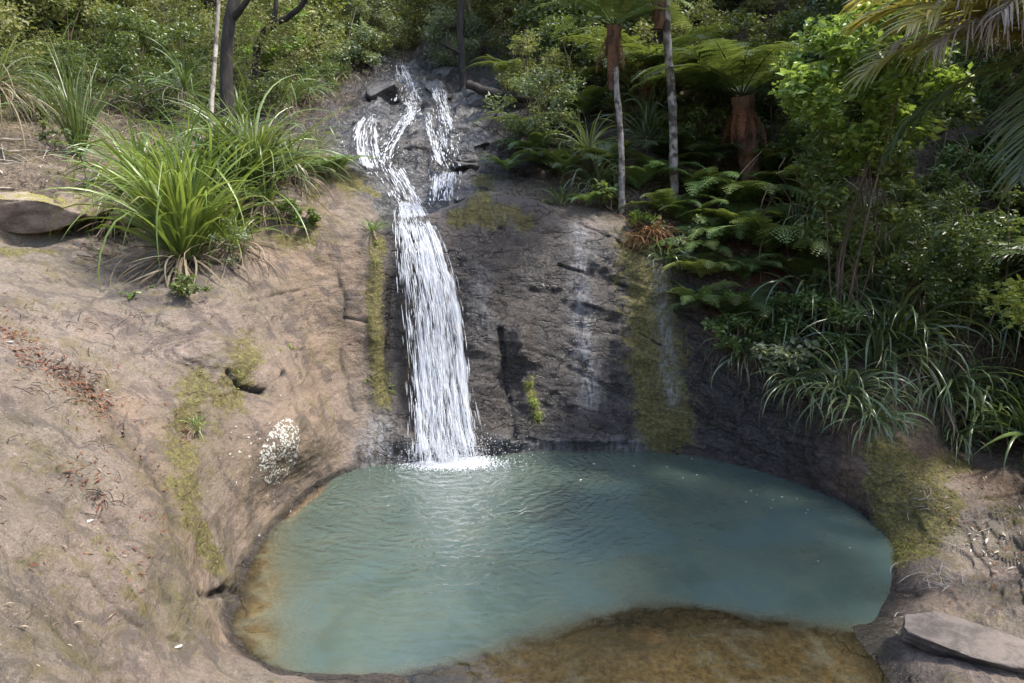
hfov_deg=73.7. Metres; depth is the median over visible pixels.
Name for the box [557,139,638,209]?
strap plant
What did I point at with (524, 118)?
fern
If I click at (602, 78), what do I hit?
bush
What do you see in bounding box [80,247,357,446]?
leaf litter
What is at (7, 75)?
flax plant
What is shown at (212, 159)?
flax plant
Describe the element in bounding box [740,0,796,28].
forest tree
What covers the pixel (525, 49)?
bush
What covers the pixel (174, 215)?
flax plant
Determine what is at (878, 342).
strap plant
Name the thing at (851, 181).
vines
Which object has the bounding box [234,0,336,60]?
bush
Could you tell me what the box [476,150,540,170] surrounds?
fern
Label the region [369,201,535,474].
waterfall
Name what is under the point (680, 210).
fern
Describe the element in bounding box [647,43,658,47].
fern
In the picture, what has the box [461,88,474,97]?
boulder
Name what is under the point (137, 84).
bush
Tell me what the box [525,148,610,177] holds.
fern
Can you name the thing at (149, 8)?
bush
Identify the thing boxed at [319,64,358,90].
strap plant
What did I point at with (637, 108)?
bush
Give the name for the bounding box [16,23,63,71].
strap plant
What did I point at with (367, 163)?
cascade
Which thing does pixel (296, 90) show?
strap plant
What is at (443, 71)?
boulder
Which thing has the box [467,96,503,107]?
boulder
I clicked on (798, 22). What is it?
bush
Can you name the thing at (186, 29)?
bush
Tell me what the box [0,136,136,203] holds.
leaf litter
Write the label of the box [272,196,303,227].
leafy shrub
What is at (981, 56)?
forest tree
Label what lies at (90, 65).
strap plant
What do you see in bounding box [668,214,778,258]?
fern
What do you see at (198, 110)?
strap plant
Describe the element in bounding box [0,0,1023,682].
ground
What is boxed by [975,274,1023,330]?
leaning shrub
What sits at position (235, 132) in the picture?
leafy shrub
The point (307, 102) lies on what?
dry grass
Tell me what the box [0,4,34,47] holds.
bush
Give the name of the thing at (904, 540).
moss
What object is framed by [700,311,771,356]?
leafy shrub
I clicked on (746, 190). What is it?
fern
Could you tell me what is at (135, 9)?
bush
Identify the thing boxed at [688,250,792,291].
fern
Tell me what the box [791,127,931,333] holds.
leafy shrub
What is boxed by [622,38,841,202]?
tree fern
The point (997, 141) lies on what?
bush
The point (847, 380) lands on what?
strap plant
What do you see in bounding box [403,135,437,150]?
boulder
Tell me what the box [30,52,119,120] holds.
strap plant
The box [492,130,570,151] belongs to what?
fern
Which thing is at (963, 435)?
strap plant
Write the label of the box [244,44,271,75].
bush
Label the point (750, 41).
fern
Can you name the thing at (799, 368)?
leafy shrub
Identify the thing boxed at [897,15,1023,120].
bush
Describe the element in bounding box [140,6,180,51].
bush
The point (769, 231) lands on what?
fern
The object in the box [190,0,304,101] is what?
bush
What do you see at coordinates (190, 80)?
strap plant
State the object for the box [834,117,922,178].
bush
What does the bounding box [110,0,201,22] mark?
forest tree
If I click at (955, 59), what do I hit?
bush
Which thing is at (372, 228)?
strap tuft
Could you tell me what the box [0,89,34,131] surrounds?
strap plant
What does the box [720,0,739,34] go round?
forest tree
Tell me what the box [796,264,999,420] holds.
strap plant
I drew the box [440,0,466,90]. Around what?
slim dark tree
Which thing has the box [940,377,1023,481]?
strap plant
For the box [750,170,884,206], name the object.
fern
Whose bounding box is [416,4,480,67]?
bush
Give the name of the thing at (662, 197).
fern
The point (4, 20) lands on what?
bush
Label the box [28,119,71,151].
leafy shrub
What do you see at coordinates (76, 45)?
strap plant
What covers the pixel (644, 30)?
bush
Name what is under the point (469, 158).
boulder
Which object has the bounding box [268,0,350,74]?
bush
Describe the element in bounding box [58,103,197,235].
flax plant
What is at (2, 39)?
bush
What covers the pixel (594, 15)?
bush
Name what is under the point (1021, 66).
bush
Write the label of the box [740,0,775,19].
bush
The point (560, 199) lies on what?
strap plant
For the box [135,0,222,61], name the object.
bush
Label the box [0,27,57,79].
bush
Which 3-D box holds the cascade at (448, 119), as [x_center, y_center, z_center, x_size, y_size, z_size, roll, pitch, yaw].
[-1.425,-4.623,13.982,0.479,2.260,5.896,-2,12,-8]
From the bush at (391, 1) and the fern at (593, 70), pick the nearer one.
the fern at (593, 70)
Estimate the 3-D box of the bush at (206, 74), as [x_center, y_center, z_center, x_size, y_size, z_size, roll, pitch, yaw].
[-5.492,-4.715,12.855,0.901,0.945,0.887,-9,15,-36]
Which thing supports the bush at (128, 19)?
on the ground at (550, 302)
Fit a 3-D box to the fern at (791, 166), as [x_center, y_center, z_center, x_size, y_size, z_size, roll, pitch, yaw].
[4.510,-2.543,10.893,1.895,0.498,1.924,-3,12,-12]
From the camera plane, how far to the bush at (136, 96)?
11.92 m
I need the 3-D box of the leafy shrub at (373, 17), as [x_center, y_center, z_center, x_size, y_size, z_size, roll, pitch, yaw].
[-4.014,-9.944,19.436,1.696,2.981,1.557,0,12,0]
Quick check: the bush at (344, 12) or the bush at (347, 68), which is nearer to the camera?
the bush at (347, 68)
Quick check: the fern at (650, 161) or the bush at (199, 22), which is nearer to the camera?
the fern at (650, 161)
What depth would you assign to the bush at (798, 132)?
10.96 m
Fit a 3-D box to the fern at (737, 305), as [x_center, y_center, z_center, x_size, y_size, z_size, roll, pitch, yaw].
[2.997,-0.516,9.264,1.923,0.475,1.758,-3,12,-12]
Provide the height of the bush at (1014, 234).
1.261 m
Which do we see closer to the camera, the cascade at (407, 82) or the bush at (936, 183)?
the bush at (936, 183)
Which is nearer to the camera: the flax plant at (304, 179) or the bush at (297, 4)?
the flax plant at (304, 179)
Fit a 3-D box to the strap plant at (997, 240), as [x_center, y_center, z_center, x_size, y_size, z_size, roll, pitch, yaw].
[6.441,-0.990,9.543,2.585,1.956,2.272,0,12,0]
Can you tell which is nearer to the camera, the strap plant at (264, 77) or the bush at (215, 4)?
the strap plant at (264, 77)
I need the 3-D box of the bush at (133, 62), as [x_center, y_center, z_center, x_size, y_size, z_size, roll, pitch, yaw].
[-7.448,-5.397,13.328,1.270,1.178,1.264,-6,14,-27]
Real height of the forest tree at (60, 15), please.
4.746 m
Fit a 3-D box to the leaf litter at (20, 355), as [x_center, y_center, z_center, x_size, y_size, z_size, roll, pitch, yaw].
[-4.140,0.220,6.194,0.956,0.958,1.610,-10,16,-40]
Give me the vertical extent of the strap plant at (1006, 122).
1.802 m
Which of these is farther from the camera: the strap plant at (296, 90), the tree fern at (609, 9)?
the strap plant at (296, 90)
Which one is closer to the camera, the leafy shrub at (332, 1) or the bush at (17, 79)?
the bush at (17, 79)
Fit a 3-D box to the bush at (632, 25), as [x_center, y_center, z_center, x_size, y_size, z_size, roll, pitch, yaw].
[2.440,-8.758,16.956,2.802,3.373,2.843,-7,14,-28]
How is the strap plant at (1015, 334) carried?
on the ground at (550, 302)
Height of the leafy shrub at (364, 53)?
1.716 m
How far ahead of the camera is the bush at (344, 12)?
19.05 m
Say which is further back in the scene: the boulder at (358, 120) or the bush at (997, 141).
the boulder at (358, 120)
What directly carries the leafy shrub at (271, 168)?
on the ground at (550, 302)
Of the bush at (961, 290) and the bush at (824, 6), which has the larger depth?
the bush at (824, 6)
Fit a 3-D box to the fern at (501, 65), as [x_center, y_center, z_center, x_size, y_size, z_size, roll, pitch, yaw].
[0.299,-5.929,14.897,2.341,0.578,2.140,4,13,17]
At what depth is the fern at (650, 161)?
10.92 m
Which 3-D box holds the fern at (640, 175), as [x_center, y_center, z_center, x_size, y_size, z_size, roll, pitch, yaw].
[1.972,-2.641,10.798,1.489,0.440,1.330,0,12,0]
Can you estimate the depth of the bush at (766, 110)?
12.90 m
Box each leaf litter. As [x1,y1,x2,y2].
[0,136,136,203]
[0,239,246,643]
[0,303,137,440]
[0,398,160,677]
[1,308,123,426]
[31,447,133,540]
[35,221,131,271]
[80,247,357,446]
[180,420,197,444]
[870,448,1023,625]
[885,446,1023,544]
[949,503,1020,571]
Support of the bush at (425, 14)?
on the ground at (550, 302)
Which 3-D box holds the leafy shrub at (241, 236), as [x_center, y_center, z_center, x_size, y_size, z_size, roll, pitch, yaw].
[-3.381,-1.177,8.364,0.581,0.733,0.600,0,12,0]
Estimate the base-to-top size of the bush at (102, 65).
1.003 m
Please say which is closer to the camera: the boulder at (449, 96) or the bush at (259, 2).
the boulder at (449, 96)
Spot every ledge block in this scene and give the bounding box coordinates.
[0,192,85,233]
[52,191,116,223]
[107,196,143,226]
[297,212,311,222]
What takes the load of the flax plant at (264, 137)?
on the ground at (550, 302)
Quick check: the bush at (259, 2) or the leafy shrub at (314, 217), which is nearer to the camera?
the leafy shrub at (314, 217)
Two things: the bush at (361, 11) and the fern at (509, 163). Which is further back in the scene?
the bush at (361, 11)
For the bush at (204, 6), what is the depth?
20.62 m
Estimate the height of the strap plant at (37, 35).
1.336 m
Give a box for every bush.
[0,0,50,100]
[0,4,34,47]
[0,5,25,51]
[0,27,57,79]
[0,49,59,120]
[0,61,41,102]
[6,0,124,66]
[9,36,91,99]
[11,0,86,34]
[40,0,152,47]
[59,39,123,90]
[69,13,139,73]
[74,67,132,112]
[91,1,182,79]
[93,31,161,88]
[99,0,175,49]
[116,0,166,33]
[122,71,180,124]
[124,30,154,64]
[125,62,191,118]
[127,10,222,81]
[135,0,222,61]
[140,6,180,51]
[157,42,203,87]
[160,70,209,117]
[172,13,209,47]
[179,0,258,69]
[182,0,225,25]
[184,0,224,20]
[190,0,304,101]
[195,55,249,98]
[198,65,247,111]
[213,0,260,43]
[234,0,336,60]
[241,65,296,113]
[244,0,291,18]
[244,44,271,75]
[246,10,337,83]
[265,0,332,34]
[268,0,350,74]
[290,49,342,93]
[293,0,395,67]
[298,47,336,81]
[309,0,359,40]
[313,0,350,23]
[315,48,351,82]
[343,0,411,57]
[349,0,412,50]
[365,0,430,48]
[394,0,456,36]
[406,1,453,33]
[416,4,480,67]
[421,0,498,60]
[435,0,493,36]
[479,0,537,39]
[484,0,544,60]
[494,27,583,118]
[504,0,595,71]
[525,10,606,93]
[560,0,636,68]
[587,1,651,43]
[592,52,640,103]
[598,60,678,127]
[624,0,697,49]
[630,0,722,93]
[649,77,764,143]
[651,0,741,48]
[652,100,729,164]
[679,0,762,38]
[711,4,797,88]
[728,83,803,155]
[734,0,804,44]
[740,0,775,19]
[748,75,788,119]
[761,285,867,366]
[764,115,852,183]
[770,0,862,63]
[775,37,852,131]
[812,0,846,14]
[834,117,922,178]
[842,0,965,97]
[845,17,993,141]
[870,236,1005,337]
[886,172,965,225]
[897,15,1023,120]
[921,142,1020,212]
[926,209,1023,299]
[961,23,1023,75]
[978,117,1023,188]
[985,157,1023,218]
[1002,43,1023,89]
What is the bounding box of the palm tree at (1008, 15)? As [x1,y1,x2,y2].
[836,0,1023,205]
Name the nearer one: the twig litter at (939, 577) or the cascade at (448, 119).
the twig litter at (939, 577)
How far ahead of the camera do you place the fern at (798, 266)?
9.54 m
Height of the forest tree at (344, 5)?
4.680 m
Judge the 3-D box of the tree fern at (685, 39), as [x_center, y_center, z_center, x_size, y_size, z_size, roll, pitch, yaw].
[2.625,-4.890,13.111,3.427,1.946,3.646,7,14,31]
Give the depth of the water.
6.84 m
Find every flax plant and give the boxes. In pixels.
[0,10,137,169]
[0,32,92,163]
[36,79,341,293]
[51,177,144,245]
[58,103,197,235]
[88,80,288,212]
[122,37,239,116]
[123,53,368,254]
[156,184,321,291]
[238,60,334,117]
[239,165,292,241]
[254,121,358,206]
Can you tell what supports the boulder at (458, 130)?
on the ground at (550, 302)
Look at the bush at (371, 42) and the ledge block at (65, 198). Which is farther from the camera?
the bush at (371, 42)
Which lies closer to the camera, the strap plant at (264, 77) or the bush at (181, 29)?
the strap plant at (264, 77)
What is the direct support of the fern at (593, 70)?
on the ground at (550, 302)
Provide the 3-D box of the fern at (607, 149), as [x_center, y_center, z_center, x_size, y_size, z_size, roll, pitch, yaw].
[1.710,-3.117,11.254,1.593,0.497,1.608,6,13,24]
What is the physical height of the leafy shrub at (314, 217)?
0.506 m
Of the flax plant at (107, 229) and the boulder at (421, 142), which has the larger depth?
the boulder at (421, 142)
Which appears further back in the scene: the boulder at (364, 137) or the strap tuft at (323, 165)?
the boulder at (364, 137)
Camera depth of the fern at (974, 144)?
10.98 m
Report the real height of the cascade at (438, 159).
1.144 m
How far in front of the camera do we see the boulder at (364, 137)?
12.57 m
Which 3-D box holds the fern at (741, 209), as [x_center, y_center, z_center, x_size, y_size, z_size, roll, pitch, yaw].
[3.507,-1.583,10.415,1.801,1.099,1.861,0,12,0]
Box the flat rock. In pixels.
[900,610,1023,672]
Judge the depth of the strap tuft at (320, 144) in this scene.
11.04 m
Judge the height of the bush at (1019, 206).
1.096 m
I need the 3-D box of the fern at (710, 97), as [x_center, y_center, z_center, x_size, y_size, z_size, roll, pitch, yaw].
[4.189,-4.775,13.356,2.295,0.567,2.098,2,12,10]
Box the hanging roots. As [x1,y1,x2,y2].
[689,339,872,450]
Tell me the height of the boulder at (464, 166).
0.222 m
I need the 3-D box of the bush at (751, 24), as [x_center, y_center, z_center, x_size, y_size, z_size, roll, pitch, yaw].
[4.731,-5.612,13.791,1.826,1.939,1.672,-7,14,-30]
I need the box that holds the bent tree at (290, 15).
[252,0,307,90]
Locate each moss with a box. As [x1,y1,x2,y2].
[8,158,1021,613]
[236,240,544,423]
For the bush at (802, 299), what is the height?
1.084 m
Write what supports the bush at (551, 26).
on the ground at (550, 302)
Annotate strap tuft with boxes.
[179,411,213,438]
[294,124,345,153]
[302,153,344,179]
[356,213,391,241]
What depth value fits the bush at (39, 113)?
10.95 m
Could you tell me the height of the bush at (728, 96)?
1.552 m
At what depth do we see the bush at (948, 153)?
10.42 m
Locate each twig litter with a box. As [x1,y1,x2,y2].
[0,100,159,188]
[0,219,214,517]
[887,485,1022,636]
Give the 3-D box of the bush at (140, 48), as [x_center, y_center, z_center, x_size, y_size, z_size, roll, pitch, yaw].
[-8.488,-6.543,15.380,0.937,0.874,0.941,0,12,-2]
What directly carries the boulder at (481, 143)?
on the ground at (550, 302)
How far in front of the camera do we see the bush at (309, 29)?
15.27 m
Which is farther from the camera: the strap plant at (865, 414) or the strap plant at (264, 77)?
the strap plant at (264, 77)
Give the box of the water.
[256,450,893,674]
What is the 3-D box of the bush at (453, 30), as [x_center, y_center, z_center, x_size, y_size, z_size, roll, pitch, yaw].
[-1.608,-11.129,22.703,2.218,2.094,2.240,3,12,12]
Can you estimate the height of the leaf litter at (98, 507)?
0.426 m
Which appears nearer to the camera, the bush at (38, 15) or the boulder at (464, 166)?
the boulder at (464, 166)
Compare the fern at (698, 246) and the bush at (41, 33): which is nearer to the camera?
the fern at (698, 246)
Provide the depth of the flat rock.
5.07 m
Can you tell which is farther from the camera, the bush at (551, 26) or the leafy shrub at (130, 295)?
the bush at (551, 26)
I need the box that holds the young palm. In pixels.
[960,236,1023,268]
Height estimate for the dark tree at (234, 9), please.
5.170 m
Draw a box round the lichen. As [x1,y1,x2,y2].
[220,395,299,535]
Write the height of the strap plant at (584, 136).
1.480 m
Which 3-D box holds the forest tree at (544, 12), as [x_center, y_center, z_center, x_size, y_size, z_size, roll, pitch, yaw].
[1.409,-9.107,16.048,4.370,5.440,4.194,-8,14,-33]
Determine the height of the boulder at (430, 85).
0.479 m
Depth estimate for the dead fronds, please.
9.90 m
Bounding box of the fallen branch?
[466,80,535,118]
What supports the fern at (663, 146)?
on the ground at (550, 302)
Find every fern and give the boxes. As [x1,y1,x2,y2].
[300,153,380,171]
[464,54,571,81]
[472,109,564,134]
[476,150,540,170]
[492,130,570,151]
[502,147,584,167]
[525,85,639,115]
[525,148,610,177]
[527,0,693,215]
[550,22,742,116]
[560,140,658,167]
[565,187,617,203]
[578,65,626,80]
[589,161,688,188]
[600,41,784,135]
[616,149,709,177]
[619,188,715,214]
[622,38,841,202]
[627,126,725,155]
[635,86,686,100]
[638,139,761,167]
[639,0,678,196]
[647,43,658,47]
[647,166,758,197]
[649,230,756,257]
[653,279,742,307]
[654,197,727,240]
[657,248,743,277]
[658,282,794,319]
[663,169,810,205]
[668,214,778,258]
[675,208,878,290]
[676,84,764,109]
[683,201,809,258]
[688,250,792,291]
[716,145,826,171]
[721,164,851,197]
[737,250,859,295]
[738,38,784,56]
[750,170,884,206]
[761,222,860,282]
[791,11,838,29]
[927,132,1023,154]
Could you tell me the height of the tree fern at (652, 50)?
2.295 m
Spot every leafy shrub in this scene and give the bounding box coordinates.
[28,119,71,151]
[118,291,140,298]
[146,271,213,296]
[197,127,246,183]
[209,215,253,268]
[235,0,314,82]
[245,148,297,188]
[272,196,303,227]
[280,0,347,51]
[281,198,322,233]
[309,15,381,71]
[343,0,400,45]
[481,65,585,142]
[589,179,627,210]
[627,208,661,226]
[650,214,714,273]
[698,286,748,314]
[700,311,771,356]
[748,334,820,377]
[767,0,974,354]
[781,360,830,385]
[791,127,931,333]
[831,61,986,272]
[877,181,1023,401]
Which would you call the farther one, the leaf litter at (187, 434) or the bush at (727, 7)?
the bush at (727, 7)
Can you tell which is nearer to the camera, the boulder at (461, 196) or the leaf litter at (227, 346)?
the leaf litter at (227, 346)
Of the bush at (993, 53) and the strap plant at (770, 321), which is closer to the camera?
the strap plant at (770, 321)
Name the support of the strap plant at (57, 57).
on the ground at (550, 302)
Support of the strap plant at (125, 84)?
on the ground at (550, 302)
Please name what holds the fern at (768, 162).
on the ground at (550, 302)
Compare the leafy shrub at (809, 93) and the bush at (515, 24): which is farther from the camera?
the bush at (515, 24)
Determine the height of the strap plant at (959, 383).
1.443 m
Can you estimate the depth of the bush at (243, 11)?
18.22 m
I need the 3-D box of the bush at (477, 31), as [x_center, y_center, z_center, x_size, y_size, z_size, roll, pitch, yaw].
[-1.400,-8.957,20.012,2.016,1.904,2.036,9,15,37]
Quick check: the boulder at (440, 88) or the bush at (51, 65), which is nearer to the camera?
the bush at (51, 65)
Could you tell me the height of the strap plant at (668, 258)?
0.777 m
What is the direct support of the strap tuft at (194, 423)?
on the ground at (550, 302)
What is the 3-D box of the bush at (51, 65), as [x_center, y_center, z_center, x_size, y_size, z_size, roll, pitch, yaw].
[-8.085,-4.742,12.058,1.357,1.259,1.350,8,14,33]
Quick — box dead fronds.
[620,209,684,255]
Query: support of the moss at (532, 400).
on the ground at (550, 302)
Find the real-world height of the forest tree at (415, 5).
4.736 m
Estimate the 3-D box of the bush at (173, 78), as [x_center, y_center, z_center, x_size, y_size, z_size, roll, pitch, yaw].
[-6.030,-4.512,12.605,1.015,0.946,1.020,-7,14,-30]
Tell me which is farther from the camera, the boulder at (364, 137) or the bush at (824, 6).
the bush at (824, 6)
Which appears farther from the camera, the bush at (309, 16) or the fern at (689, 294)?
the bush at (309, 16)
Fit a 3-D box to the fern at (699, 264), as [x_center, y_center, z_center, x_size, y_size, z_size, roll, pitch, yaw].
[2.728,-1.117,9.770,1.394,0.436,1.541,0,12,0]
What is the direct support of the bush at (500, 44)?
on the ground at (550, 302)
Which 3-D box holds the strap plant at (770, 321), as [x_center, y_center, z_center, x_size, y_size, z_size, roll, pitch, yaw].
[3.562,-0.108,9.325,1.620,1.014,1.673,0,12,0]
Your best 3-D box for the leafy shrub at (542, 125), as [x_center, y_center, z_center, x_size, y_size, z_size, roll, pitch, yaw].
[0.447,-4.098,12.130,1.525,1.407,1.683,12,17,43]
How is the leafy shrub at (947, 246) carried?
on the ground at (550, 302)
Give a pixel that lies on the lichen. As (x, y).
(263, 456)
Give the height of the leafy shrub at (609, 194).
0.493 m
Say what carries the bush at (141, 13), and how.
on the ground at (550, 302)
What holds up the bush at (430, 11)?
on the ground at (550, 302)
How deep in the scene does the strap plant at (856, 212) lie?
9.95 m
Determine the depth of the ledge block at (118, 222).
9.13 m
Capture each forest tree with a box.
[1,0,84,33]
[34,0,120,43]
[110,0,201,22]
[314,0,377,16]
[392,0,442,36]
[429,0,527,51]
[464,0,533,36]
[523,0,636,58]
[681,0,752,43]
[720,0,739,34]
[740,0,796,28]
[963,22,984,105]
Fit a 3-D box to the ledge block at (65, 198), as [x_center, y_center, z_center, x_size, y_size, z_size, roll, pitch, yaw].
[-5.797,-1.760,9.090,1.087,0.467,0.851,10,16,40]
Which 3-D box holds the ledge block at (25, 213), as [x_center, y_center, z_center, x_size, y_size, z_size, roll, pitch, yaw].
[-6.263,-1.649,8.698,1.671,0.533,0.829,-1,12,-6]
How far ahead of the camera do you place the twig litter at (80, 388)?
5.93 m
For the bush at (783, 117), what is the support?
on the ground at (550, 302)
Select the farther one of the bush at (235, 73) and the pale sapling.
the bush at (235, 73)
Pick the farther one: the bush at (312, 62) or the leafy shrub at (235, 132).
the bush at (312, 62)
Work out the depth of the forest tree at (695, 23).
16.18 m
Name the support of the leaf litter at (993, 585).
on the ground at (550, 302)
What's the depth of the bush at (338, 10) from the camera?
21.23 m
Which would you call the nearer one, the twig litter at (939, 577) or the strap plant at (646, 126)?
the twig litter at (939, 577)
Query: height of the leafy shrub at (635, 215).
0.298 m
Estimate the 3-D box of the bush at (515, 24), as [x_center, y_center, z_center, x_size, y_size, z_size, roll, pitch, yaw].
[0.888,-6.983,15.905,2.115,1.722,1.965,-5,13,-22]
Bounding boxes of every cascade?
[341,114,396,173]
[372,109,420,165]
[375,166,429,204]
[391,65,420,103]
[402,100,416,126]
[421,113,447,168]
[429,171,461,200]
[432,85,460,166]
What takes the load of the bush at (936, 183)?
on the ground at (550, 302)
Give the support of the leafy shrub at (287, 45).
on the ground at (550, 302)
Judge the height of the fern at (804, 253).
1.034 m
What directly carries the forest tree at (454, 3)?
on the ground at (550, 302)
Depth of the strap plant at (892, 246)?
9.40 m
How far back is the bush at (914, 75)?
11.84 m
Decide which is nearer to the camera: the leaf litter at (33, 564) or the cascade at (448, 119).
the leaf litter at (33, 564)
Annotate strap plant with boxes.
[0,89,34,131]
[16,20,128,84]
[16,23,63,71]
[25,8,65,52]
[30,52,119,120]
[49,32,101,58]
[57,24,149,78]
[62,0,116,33]
[100,40,179,104]
[123,39,196,73]
[156,51,218,101]
[166,94,219,128]
[185,61,288,119]
[216,49,284,91]
[260,56,329,112]
[267,41,341,105]
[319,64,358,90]
[533,172,590,211]
[541,103,640,168]
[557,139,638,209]
[588,72,708,156]
[634,235,696,276]
[700,327,774,393]
[718,295,826,357]
[736,180,873,264]
[736,249,902,354]
[745,164,921,288]
[750,339,862,425]
[772,323,929,445]
[783,172,977,300]
[784,275,972,421]
[790,230,928,331]
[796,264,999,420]
[809,376,936,461]
[848,182,1014,258]
[887,264,1023,392]
[896,199,1023,343]
[898,342,1023,453]
[929,357,1023,463]
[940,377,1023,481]
[941,408,1023,465]
[951,291,1023,371]
[966,104,1023,152]
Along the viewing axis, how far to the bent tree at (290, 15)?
13.32 m
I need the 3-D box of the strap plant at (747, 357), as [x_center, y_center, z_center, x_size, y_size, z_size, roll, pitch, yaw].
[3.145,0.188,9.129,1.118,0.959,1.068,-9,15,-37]
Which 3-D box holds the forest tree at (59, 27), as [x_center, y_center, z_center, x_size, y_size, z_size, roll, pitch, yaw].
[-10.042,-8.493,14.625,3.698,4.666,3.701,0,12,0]
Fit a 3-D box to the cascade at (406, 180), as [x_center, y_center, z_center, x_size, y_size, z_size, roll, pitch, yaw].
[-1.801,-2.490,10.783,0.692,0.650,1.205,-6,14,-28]
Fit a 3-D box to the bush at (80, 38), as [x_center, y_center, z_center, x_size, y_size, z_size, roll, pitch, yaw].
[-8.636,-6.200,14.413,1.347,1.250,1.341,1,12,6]
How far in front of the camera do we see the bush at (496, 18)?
19.42 m
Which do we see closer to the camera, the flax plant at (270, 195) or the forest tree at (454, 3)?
the flax plant at (270, 195)
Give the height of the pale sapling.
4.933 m
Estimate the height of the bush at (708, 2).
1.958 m
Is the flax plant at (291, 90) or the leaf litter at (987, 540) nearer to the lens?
the leaf litter at (987, 540)
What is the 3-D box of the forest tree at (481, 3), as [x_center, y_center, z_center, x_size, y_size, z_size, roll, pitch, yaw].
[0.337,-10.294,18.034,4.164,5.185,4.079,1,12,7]
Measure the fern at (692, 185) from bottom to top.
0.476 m
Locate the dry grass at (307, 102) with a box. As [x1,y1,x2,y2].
[0,61,362,216]
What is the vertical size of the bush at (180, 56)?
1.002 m
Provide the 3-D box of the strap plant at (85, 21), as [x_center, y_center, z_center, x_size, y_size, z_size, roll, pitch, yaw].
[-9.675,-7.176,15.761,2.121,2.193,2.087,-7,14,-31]
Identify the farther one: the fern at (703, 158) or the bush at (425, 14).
the bush at (425, 14)
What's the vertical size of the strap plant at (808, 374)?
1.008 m
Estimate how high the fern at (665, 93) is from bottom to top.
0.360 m
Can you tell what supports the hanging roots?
hanging from the ground at (550, 302)
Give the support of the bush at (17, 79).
on the ground at (550, 302)
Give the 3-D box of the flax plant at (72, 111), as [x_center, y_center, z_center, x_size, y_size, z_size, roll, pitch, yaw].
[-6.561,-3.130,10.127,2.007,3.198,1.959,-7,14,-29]
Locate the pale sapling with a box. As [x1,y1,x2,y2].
[207,0,220,167]
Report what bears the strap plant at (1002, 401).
on the ground at (550, 302)
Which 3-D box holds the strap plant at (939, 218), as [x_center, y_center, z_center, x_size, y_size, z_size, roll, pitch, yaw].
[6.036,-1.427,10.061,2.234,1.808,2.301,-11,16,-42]
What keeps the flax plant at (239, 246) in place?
on the ground at (550, 302)
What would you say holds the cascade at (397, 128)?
on the ground at (550, 302)
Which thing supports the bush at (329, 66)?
on the ground at (550, 302)
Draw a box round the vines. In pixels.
[709,77,986,292]
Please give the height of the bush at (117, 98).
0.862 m
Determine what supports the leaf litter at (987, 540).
on the ground at (550, 302)
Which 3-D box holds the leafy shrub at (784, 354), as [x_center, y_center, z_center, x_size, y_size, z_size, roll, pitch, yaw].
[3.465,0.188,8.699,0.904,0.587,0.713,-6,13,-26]
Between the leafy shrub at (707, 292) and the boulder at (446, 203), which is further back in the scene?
the boulder at (446, 203)
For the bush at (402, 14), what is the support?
on the ground at (550, 302)
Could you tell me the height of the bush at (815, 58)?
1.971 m
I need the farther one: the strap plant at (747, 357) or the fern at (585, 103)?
the fern at (585, 103)
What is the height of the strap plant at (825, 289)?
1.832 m
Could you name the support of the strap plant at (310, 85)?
on the ground at (550, 302)
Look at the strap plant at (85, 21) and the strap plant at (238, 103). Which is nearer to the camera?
the strap plant at (238, 103)
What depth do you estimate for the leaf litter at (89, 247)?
8.67 m
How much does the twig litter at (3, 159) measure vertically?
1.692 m
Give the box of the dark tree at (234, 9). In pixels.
[220,0,249,133]
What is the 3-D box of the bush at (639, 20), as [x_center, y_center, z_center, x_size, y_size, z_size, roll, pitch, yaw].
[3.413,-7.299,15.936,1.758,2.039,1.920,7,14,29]
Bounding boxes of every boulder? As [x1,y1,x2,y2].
[350,134,368,139]
[352,118,380,126]
[366,81,405,103]
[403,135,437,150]
[421,101,436,109]
[424,81,449,93]
[427,87,444,95]
[432,67,457,77]
[433,194,457,206]
[442,94,452,99]
[447,127,473,133]
[452,161,479,170]
[452,192,470,202]
[457,155,478,162]
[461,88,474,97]
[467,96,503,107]
[472,141,489,146]
[476,186,489,190]
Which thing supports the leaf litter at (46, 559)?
on the ground at (550, 302)
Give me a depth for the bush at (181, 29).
17.43 m
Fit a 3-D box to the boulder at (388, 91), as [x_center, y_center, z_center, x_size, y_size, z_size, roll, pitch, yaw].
[-2.896,-5.660,15.781,0.781,0.577,1.151,2,12,11]
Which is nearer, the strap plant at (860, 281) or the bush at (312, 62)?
the strap plant at (860, 281)
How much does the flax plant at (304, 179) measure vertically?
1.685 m
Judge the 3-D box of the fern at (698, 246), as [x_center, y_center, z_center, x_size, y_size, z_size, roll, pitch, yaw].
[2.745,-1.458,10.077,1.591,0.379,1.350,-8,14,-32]
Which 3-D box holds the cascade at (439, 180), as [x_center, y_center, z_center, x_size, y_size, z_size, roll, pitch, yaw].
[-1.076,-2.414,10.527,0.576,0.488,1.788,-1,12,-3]
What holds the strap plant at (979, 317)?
on the ground at (550, 302)
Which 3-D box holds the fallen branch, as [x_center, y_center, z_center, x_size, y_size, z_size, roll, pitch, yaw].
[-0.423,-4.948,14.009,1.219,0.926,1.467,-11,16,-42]
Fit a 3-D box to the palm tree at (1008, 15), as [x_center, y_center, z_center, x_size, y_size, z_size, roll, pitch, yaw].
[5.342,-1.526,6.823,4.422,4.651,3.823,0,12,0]
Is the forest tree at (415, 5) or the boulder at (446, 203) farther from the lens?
the forest tree at (415, 5)
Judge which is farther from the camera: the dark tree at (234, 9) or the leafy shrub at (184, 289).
the dark tree at (234, 9)

